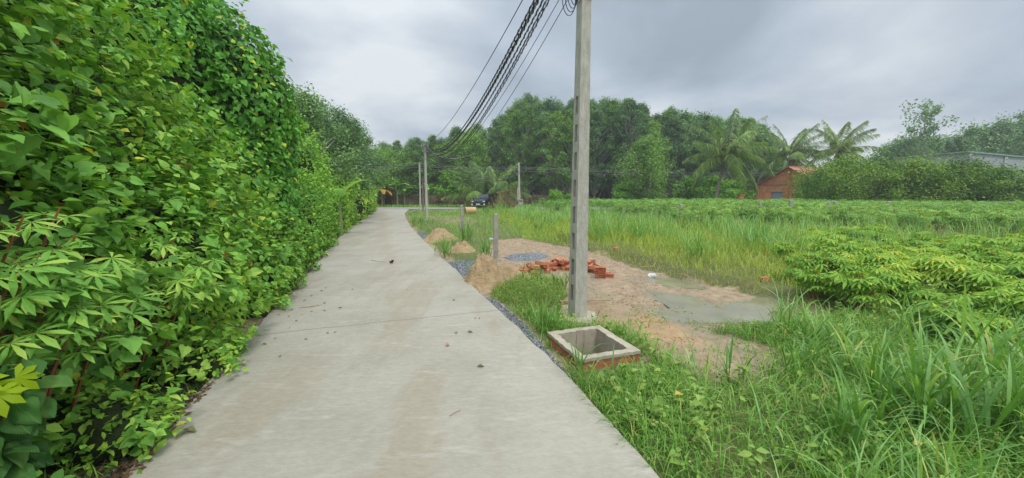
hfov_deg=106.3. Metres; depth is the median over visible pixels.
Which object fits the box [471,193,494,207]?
parked car
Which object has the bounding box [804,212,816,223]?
cassava plant
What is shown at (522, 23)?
overhead cable
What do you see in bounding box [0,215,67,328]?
cassava plant
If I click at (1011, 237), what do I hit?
cassava plant
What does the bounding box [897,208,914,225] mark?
cassava plant
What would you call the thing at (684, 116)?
sparse tree
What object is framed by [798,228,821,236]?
cassava plant
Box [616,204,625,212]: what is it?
cassava plant
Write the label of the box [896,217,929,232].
grass clump
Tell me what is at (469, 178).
overhead cable
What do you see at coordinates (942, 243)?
cassava plant
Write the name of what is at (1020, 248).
cassava plant
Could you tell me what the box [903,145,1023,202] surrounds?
orchard tree
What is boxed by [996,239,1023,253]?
cassava plant
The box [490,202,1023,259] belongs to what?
tall grass
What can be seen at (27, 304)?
cassava plant
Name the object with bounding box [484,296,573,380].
gravel strip
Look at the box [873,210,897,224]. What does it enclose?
cassava plant
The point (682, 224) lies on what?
grass clump
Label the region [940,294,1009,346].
grass clump
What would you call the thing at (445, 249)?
grass clump
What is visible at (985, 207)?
cassava plant
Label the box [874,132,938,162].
distant tree
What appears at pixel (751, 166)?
rubber tree
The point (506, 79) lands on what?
overhead cable
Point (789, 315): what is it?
grass clump
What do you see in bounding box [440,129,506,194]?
broadleaf tree
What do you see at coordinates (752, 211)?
cassava plant
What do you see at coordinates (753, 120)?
rubber tree
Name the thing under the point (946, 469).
long weeds
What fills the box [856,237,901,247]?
cassava plant
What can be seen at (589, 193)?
wood
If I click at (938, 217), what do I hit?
cassava plant
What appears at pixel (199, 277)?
cassava plant
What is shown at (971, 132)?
distant tree
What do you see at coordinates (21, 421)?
broadleaf plant
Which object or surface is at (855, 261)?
cassava plant
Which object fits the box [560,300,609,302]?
stick
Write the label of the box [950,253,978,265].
cassava plant
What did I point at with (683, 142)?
rubber tree
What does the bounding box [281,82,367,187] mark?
tall tree
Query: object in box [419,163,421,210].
utility pole
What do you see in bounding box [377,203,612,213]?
roadside grass
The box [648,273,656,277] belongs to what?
plastic litter
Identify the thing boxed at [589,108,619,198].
rubber tree
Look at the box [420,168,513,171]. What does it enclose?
overhead cable
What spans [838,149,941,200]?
orchard tree
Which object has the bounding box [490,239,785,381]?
soil clods
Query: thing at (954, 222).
cassava plant
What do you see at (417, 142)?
rubber tree
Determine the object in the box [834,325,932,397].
grass clump
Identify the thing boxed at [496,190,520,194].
dead palm frond
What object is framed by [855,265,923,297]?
cassava plant
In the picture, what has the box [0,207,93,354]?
cassava plant
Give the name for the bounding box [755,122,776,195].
rubber tree
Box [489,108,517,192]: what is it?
rubber tree
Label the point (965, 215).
cassava plant
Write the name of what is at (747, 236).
grass clump
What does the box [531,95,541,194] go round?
rubber tree
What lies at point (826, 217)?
cassava plant
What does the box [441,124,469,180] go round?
rubber tree
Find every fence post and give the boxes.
[461,205,463,230]
[493,213,498,261]
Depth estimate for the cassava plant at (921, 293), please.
6.63 m
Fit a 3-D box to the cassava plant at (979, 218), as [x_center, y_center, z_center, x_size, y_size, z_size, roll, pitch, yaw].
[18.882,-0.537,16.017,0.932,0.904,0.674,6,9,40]
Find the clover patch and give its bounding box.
[486,269,568,308]
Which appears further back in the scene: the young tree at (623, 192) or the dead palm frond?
the young tree at (623, 192)
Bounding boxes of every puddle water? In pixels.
[647,294,780,322]
[648,278,708,288]
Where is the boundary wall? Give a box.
[376,193,566,205]
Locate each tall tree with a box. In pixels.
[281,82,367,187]
[301,96,370,187]
[322,103,383,193]
[339,118,389,197]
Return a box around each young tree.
[428,169,461,194]
[438,170,469,194]
[539,188,563,209]
[562,192,570,207]
[611,180,641,206]
[669,175,705,204]
[697,173,737,199]
[720,178,754,199]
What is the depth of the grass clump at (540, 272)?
8.64 m
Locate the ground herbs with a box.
[485,241,1023,477]
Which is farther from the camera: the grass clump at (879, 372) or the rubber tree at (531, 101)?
the rubber tree at (531, 101)
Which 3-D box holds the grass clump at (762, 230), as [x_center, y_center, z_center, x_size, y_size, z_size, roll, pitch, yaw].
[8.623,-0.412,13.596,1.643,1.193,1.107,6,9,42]
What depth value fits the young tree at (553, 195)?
41.66 m
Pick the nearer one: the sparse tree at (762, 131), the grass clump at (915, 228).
the grass clump at (915, 228)
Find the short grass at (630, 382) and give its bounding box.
[507,272,1023,477]
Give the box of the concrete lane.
[127,209,659,477]
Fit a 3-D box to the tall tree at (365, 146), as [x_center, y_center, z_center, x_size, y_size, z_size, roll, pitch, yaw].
[-12.586,-5.736,30.883,5.417,8.087,5.397,6,9,40]
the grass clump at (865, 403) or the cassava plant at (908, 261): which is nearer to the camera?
the grass clump at (865, 403)
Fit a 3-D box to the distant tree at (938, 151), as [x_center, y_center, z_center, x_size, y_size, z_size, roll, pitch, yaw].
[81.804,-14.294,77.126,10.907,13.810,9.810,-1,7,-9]
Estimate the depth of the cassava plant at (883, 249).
9.60 m
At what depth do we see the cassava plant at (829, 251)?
8.92 m
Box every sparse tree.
[664,108,705,178]
[688,111,720,195]
[743,123,782,195]
[893,98,959,156]
[996,109,1023,155]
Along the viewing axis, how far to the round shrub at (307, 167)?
15.29 m
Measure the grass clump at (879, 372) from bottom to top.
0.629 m
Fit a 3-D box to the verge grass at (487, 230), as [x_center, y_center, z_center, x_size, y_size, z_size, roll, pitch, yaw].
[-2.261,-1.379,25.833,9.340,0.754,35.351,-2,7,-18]
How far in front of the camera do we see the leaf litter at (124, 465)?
3.07 m
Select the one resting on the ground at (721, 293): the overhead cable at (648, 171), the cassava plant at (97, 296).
the cassava plant at (97, 296)
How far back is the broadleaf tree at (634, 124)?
55.67 m
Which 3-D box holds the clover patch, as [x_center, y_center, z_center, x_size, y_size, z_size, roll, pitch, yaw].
[0.364,0.964,7.965,1.905,0.384,2.537,0,7,0]
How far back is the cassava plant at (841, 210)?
18.80 m
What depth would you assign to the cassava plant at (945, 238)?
12.10 m
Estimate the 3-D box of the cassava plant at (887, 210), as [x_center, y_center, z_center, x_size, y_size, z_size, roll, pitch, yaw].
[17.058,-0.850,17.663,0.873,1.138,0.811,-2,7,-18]
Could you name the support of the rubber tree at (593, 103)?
on the ground at (721, 293)
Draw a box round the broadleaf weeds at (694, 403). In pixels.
[535,273,1023,477]
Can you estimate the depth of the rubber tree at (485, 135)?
65.64 m
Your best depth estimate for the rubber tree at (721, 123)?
61.53 m
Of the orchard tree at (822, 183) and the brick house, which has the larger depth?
the brick house
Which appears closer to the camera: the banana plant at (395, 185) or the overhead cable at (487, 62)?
the overhead cable at (487, 62)
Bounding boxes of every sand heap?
[423,228,457,242]
[448,241,474,253]
[462,253,513,289]
[499,264,528,280]
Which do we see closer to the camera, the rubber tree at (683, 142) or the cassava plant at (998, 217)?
the cassava plant at (998, 217)
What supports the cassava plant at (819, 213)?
on the ground at (721, 293)
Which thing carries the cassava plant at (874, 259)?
on the ground at (721, 293)
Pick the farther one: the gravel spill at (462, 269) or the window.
the window
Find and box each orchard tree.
[782,138,919,200]
[787,165,858,200]
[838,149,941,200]
[857,146,999,201]
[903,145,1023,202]
[921,158,1023,201]
[985,176,1023,200]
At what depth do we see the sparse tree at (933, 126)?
69.73 m
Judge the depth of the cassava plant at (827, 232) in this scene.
12.13 m
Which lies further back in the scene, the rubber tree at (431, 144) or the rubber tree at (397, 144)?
the rubber tree at (397, 144)
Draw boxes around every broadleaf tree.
[363,143,408,198]
[371,146,422,194]
[388,142,440,194]
[417,137,469,194]
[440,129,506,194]
[603,132,685,207]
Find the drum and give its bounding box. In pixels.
[464,207,475,213]
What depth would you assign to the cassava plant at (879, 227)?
12.79 m
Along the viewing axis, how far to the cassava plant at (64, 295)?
2.48 m
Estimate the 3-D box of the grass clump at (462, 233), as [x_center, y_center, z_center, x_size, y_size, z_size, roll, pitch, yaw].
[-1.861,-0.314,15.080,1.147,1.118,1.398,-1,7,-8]
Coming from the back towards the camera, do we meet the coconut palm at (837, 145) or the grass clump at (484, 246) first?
the coconut palm at (837, 145)
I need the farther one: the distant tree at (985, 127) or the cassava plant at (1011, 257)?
the distant tree at (985, 127)
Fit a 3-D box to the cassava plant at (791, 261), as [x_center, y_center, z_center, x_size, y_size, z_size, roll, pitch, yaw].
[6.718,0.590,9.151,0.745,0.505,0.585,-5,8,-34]
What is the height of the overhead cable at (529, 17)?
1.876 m
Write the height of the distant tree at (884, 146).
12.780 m
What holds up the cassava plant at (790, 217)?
on the ground at (721, 293)
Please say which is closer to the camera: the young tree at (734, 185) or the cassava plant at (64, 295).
the cassava plant at (64, 295)
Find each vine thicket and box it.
[0,0,209,451]
[0,0,297,380]
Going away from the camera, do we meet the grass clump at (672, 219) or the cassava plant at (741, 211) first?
the grass clump at (672, 219)
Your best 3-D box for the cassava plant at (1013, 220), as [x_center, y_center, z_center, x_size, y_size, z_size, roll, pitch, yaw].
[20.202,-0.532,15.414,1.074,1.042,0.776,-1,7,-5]
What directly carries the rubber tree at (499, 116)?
on the ground at (721, 293)
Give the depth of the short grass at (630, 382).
3.61 m
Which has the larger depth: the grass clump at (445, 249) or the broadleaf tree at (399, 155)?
the broadleaf tree at (399, 155)
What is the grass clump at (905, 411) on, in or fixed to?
on the ground at (721, 293)
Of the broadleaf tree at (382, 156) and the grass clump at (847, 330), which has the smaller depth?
the grass clump at (847, 330)
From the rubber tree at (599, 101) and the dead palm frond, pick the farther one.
the rubber tree at (599, 101)
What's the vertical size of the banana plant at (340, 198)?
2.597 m
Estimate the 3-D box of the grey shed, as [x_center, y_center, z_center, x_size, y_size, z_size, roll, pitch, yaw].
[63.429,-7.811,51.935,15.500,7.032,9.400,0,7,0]
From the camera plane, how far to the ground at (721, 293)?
6.99 m
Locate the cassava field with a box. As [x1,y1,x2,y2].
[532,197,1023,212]
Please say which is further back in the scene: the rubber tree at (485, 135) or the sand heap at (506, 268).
the rubber tree at (485, 135)
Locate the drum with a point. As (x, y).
(469, 210)
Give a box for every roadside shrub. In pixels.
[228,187,321,290]
[279,168,341,258]
[307,148,346,186]
[317,175,360,233]
[327,160,378,225]
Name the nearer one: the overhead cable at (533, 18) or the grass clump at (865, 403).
the grass clump at (865, 403)
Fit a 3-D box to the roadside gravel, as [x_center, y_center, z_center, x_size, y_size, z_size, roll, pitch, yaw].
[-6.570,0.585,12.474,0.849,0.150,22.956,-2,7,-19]
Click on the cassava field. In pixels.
(806, 203)
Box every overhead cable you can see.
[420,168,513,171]
[424,0,538,152]
[425,0,522,143]
[425,0,534,149]
[425,0,543,155]
[425,0,549,160]
[426,0,536,151]
[426,159,518,181]
[427,0,546,158]
[427,0,567,168]
[427,155,517,177]
[432,0,558,160]
[520,168,678,173]
[531,167,753,172]
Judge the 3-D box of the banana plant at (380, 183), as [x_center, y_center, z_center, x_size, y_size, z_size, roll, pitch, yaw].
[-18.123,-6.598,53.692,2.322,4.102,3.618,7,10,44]
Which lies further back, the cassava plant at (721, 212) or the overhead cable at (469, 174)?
the overhead cable at (469, 174)
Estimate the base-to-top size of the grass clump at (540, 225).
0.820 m
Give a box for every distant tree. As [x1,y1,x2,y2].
[866,139,907,179]
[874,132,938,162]
[915,133,954,154]
[930,131,992,153]
[942,118,1016,154]
[967,120,1015,153]
[973,111,1023,154]
[1007,119,1023,135]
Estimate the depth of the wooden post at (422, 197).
41.84 m
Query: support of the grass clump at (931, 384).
on the ground at (721, 293)
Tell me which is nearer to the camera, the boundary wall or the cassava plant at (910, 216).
the cassava plant at (910, 216)
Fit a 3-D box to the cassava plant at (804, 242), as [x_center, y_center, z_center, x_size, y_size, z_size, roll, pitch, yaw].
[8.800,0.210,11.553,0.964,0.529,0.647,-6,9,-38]
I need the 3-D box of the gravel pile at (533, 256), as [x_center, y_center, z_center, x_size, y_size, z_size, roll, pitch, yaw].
[0.438,0.527,12.135,1.438,0.173,1.552,0,7,0]
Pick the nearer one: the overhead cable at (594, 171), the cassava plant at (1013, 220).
the cassava plant at (1013, 220)
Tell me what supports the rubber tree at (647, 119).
on the ground at (721, 293)
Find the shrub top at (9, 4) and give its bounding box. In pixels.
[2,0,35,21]
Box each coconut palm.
[441,161,530,208]
[682,108,779,198]
[755,123,831,183]
[802,120,889,172]
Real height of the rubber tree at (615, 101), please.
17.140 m
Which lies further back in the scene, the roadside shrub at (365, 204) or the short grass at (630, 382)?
the roadside shrub at (365, 204)
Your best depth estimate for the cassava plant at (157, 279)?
3.74 m
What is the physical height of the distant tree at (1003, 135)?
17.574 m
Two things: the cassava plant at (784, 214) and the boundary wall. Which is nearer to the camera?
the cassava plant at (784, 214)
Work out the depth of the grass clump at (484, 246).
12.04 m
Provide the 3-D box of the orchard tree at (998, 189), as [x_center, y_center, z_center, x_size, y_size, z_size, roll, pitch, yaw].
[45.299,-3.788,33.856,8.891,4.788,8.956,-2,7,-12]
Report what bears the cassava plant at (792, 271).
on the ground at (721, 293)
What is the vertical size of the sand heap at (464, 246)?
0.418 m
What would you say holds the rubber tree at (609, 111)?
on the ground at (721, 293)
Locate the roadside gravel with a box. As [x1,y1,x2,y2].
[48,234,338,477]
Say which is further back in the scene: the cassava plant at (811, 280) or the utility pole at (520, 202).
the utility pole at (520, 202)
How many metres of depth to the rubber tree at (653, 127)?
56.19 m
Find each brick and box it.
[550,261,557,266]
[606,273,613,277]
[759,276,768,281]
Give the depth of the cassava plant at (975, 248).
8.99 m
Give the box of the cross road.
[377,207,721,209]
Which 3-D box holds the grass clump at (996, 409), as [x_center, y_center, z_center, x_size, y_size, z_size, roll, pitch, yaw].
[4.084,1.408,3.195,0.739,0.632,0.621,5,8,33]
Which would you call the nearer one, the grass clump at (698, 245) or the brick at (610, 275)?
the brick at (610, 275)
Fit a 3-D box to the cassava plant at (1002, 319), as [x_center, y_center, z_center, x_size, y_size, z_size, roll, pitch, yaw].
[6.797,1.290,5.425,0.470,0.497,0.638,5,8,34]
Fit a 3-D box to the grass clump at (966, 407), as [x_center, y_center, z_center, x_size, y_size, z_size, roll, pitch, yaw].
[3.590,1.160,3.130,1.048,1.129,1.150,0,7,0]
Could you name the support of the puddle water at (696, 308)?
on the ground at (721, 293)
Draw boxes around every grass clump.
[432,236,454,258]
[451,219,475,242]
[476,237,492,256]
[494,199,504,209]
[517,258,543,280]
[528,219,543,229]
[528,293,566,338]
[545,265,568,288]
[561,337,641,390]
[626,218,652,238]
[627,216,647,238]
[628,219,652,240]
[661,208,690,226]
[680,213,694,230]
[682,223,711,262]
[702,328,770,382]
[733,216,772,236]
[738,222,771,251]
[763,280,831,335]
[769,326,836,374]
[772,334,823,378]
[786,302,868,350]
[798,391,886,463]
[805,353,942,439]
[809,306,879,341]
[815,338,884,372]
[826,286,977,388]
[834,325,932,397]
[834,349,1000,451]
[842,346,921,416]
[846,352,981,435]
[857,349,997,421]
[879,314,1023,459]
[882,285,950,345]
[891,329,1023,404]
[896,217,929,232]
[901,350,1017,396]
[907,370,1023,431]
[917,283,1023,398]
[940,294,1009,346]
[959,381,1023,435]
[961,329,1023,450]
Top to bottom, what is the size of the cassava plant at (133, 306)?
1.287 m
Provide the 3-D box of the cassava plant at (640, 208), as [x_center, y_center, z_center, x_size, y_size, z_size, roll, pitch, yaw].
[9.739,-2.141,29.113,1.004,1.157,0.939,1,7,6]
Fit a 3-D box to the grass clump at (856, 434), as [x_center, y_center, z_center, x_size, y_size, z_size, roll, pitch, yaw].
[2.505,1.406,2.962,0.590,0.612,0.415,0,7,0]
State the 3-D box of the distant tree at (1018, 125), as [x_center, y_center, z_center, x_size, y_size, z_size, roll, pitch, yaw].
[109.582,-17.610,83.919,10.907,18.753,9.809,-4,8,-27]
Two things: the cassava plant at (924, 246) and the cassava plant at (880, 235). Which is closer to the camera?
the cassava plant at (924, 246)
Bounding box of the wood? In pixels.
[511,186,696,196]
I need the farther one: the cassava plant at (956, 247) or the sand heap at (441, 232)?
the sand heap at (441, 232)
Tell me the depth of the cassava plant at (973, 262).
7.87 m
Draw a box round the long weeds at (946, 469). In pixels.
[662,265,1023,477]
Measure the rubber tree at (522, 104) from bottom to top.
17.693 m
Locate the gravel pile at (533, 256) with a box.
[503,252,548,260]
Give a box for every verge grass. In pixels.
[38,236,335,477]
[406,207,569,291]
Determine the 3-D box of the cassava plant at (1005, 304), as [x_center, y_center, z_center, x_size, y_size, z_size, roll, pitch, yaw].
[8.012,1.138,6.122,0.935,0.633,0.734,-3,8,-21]
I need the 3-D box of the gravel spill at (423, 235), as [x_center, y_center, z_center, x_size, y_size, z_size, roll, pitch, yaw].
[-4.252,-0.154,18.221,0.516,0.155,4.759,-2,7,-16]
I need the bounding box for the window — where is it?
[769,191,782,198]
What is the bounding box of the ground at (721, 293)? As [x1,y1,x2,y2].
[37,205,1023,477]
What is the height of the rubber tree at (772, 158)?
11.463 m
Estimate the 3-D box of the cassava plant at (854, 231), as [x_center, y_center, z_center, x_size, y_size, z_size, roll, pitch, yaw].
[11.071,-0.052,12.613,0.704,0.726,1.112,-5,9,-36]
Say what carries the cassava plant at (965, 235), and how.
on the ground at (721, 293)
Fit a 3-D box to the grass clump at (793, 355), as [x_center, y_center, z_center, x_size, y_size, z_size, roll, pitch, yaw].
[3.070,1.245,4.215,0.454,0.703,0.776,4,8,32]
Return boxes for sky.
[179,0,1023,169]
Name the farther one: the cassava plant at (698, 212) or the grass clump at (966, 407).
the cassava plant at (698, 212)
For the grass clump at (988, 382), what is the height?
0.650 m
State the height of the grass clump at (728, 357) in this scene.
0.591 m
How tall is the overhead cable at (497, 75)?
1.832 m
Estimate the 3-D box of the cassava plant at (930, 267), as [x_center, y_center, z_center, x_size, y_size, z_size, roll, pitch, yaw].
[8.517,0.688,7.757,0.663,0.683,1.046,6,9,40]
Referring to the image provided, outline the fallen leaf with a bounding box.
[184,426,196,431]
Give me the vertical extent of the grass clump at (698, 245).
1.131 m
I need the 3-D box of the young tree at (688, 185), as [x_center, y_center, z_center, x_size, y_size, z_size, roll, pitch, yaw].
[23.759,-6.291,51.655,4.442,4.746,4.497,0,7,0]
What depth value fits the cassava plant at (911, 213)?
17.41 m
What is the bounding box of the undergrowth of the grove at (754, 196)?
[392,187,756,199]
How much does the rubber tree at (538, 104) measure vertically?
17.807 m
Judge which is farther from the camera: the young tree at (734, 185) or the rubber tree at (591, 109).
the rubber tree at (591, 109)
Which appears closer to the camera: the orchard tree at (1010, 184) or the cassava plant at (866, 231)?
the cassava plant at (866, 231)
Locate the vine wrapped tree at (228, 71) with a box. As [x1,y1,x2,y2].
[11,0,312,257]
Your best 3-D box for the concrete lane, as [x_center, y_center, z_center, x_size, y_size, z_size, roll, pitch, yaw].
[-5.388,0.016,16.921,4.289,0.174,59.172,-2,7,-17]
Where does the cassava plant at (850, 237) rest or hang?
on the ground at (721, 293)
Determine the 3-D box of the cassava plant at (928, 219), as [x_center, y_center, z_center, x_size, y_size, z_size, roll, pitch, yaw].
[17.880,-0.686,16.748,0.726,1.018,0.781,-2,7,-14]
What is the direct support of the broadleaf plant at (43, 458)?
on the ground at (721, 293)
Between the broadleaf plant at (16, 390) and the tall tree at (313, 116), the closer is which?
the broadleaf plant at (16, 390)
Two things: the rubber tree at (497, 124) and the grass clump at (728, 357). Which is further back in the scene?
the rubber tree at (497, 124)
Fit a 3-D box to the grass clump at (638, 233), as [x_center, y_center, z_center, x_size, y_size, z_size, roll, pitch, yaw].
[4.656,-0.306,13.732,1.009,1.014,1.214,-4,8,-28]
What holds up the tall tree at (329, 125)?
on the ground at (721, 293)
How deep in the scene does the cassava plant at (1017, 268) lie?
7.35 m
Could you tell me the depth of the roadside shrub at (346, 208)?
19.22 m
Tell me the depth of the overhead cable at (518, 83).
8.06 m
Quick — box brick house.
[756,166,842,199]
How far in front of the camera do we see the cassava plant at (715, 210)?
21.53 m
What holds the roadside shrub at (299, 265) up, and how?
on the ground at (721, 293)
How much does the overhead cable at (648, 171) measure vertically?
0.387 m
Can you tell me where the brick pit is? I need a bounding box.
[547,325,640,370]
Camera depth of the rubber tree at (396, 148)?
65.52 m
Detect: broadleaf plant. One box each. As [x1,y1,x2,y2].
[0,296,45,417]
[0,358,73,470]
[0,396,41,477]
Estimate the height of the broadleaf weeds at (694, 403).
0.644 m
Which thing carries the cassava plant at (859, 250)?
on the ground at (721, 293)
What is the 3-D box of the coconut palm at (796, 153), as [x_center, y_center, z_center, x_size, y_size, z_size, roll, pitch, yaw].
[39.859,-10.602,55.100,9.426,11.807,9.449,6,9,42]
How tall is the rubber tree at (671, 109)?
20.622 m
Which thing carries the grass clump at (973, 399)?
on the ground at (721, 293)
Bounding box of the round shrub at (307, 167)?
[291,113,341,230]
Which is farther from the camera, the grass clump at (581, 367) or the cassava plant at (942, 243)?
the cassava plant at (942, 243)
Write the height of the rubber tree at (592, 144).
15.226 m
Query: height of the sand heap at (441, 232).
0.579 m
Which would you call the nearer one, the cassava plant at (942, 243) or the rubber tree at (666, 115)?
the cassava plant at (942, 243)
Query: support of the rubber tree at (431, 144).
on the ground at (721, 293)
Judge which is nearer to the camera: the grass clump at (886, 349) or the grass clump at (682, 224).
the grass clump at (886, 349)
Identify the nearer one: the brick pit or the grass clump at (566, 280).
the brick pit
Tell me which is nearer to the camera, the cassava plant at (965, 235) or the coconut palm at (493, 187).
the cassava plant at (965, 235)
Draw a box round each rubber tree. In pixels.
[374,141,395,167]
[390,146,402,174]
[392,140,404,149]
[401,136,433,194]
[421,134,440,188]
[430,137,446,193]
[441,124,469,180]
[465,127,481,180]
[473,124,486,168]
[475,130,499,170]
[480,118,510,190]
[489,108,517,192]
[490,113,506,170]
[493,109,534,194]
[500,97,539,194]
[500,105,548,194]
[519,110,559,194]
[521,93,536,194]
[522,92,536,190]
[528,99,555,194]
[529,95,567,194]
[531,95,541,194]
[531,110,572,192]
[550,97,591,193]
[551,107,596,193]
[559,115,605,193]
[566,106,604,191]
[588,97,602,198]
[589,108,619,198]
[592,104,629,198]
[593,96,607,197]
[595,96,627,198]
[596,98,625,196]
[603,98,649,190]
[615,101,664,192]
[621,113,662,175]
[622,97,644,138]
[629,119,672,196]
[648,115,689,197]
[651,112,662,197]
[655,110,676,190]
[663,121,702,197]
[664,105,674,195]
[669,108,687,197]
[674,120,713,198]
[688,119,729,197]
[713,116,723,197]
[713,117,757,193]
[716,125,746,197]
[719,115,747,191]
[727,125,770,196]
[746,116,760,127]
[748,134,784,194]
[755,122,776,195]
[767,137,783,171]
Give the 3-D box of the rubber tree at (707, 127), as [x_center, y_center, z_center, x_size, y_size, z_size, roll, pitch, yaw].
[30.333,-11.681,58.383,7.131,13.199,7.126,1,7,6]
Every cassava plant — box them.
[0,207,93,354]
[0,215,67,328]
[0,223,113,386]
[0,247,75,358]
[0,255,74,364]
[0,270,122,380]
[2,284,135,395]
[10,251,140,477]
[54,216,137,383]
[60,291,164,412]
[87,263,168,377]
[124,237,192,382]
[133,264,208,392]
[155,251,228,387]
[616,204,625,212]
[634,203,646,211]
[656,207,665,215]
[660,201,669,216]
[669,207,685,224]
[689,208,711,219]
[706,205,715,217]
[711,209,722,223]
[717,209,731,218]
[724,204,735,217]
[736,205,749,222]
[747,205,760,222]
[761,208,781,221]
[768,242,800,259]
[774,207,792,226]
[781,253,807,267]
[782,208,796,226]
[782,266,813,278]
[788,269,839,298]
[794,207,810,225]
[794,237,815,247]
[794,251,840,272]
[795,251,825,261]
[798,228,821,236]
[800,229,841,238]
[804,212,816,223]
[804,231,847,243]
[807,238,861,251]
[808,236,872,254]
[810,247,852,262]
[814,208,827,222]
[814,256,871,278]
[816,210,833,226]
[820,226,848,232]
[822,270,900,310]
[823,206,838,224]
[830,227,871,238]
[833,253,872,272]
[834,206,855,224]
[841,234,855,242]
[841,244,873,254]
[845,249,865,259]
[846,212,867,226]
[852,251,911,269]
[853,226,881,239]
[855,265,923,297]
[856,206,873,225]
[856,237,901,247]
[857,243,876,251]
[858,211,873,224]
[864,223,893,238]
[868,230,892,244]
[870,245,906,253]
[870,261,926,289]
[872,208,893,225]
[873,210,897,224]
[875,256,930,278]
[877,251,911,261]
[883,236,932,246]
[886,206,901,227]
[888,242,918,251]
[888,280,949,305]
[893,247,916,255]
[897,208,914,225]
[900,209,923,225]
[901,254,970,287]
[902,211,926,228]
[903,247,917,253]
[904,305,976,323]
[906,293,1002,343]
[908,231,937,245]
[910,253,962,262]
[912,247,942,255]
[913,244,939,249]
[914,212,933,229]
[917,254,958,283]
[921,210,931,229]
[921,240,947,253]
[922,207,938,225]
[928,213,943,230]
[929,236,952,241]
[930,206,958,228]
[931,239,948,251]
[936,210,971,230]
[936,233,1001,247]
[938,247,971,256]
[940,243,976,251]
[941,211,975,234]
[946,241,1011,262]
[946,263,1005,294]
[948,232,976,239]
[950,216,982,233]
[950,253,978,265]
[951,260,1004,275]
[951,287,1023,319]
[963,210,986,233]
[965,205,983,212]
[965,251,1016,268]
[972,204,992,227]
[972,311,1021,339]
[976,275,1023,296]
[977,210,1012,235]
[985,291,1022,317]
[994,233,1023,248]
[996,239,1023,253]
[996,255,1023,278]
[997,252,1023,278]
[998,208,1020,233]
[1000,213,1022,233]
[1006,216,1023,229]
[1009,209,1023,230]
[1009,245,1023,254]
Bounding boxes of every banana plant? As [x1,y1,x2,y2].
[327,180,363,236]
[373,178,390,204]
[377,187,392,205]
[386,181,410,204]
[399,185,412,204]
[421,182,435,204]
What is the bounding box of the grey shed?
[894,151,1023,180]
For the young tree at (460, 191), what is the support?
on the ground at (721, 293)
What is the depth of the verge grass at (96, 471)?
2.89 m
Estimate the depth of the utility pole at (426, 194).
27.76 m
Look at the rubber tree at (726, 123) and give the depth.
63.97 m
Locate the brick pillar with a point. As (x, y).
(740, 196)
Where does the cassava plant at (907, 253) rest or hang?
on the ground at (721, 293)
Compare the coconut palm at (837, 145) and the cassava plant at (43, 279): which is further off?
the coconut palm at (837, 145)
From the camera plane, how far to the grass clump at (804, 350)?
4.50 m
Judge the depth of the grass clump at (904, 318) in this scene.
5.29 m
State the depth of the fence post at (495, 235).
11.33 m
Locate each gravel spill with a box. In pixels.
[417,230,427,240]
[447,260,474,277]
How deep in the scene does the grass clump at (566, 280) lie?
8.15 m
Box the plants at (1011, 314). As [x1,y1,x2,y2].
[765,236,1023,344]
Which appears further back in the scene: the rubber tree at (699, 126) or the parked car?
the rubber tree at (699, 126)
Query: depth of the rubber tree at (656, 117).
65.05 m
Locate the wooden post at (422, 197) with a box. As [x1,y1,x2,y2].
[422,179,423,210]
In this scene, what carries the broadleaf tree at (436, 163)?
on the ground at (721, 293)
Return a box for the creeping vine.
[35,314,249,477]
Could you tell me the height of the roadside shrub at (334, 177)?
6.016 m
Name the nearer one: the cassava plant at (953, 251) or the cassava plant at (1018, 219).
the cassava plant at (953, 251)
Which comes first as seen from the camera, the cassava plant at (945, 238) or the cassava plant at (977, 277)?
the cassava plant at (977, 277)
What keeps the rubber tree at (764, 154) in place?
on the ground at (721, 293)
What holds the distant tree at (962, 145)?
on the ground at (721, 293)
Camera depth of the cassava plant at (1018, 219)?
14.90 m
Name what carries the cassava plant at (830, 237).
on the ground at (721, 293)
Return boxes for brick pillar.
[737,194,744,198]
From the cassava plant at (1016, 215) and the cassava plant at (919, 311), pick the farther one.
the cassava plant at (1016, 215)
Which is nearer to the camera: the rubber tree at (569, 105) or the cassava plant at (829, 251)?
the cassava plant at (829, 251)
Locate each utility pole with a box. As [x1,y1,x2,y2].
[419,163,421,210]
[421,143,427,219]
[517,163,522,205]
[557,0,597,323]
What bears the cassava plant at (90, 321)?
on the ground at (721, 293)
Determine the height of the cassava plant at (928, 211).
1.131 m
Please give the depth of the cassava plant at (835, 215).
17.77 m
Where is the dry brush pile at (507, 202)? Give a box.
[488,193,517,207]
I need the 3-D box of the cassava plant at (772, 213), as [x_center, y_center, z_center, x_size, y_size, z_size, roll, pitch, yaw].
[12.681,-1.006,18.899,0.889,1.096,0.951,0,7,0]
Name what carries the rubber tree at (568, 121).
on the ground at (721, 293)
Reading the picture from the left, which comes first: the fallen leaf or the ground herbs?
the fallen leaf
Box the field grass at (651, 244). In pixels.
[487,208,1005,308]
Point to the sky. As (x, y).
(404, 68)
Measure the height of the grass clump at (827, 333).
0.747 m
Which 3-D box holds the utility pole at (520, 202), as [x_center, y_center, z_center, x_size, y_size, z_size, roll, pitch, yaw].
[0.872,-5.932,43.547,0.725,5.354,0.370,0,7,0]
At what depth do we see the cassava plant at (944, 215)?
18.77 m
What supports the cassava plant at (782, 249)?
on the ground at (721, 293)
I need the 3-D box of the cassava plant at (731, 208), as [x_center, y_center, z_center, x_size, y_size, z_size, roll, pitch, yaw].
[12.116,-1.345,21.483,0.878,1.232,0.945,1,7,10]
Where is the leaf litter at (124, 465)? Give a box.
[88,241,333,477]
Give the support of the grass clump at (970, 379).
on the ground at (721, 293)
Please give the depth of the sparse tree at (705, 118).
59.38 m
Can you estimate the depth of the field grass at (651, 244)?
11.91 m
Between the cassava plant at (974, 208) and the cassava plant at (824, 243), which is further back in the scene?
the cassava plant at (974, 208)
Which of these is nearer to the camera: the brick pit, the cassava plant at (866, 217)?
the brick pit
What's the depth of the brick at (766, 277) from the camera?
8.30 m

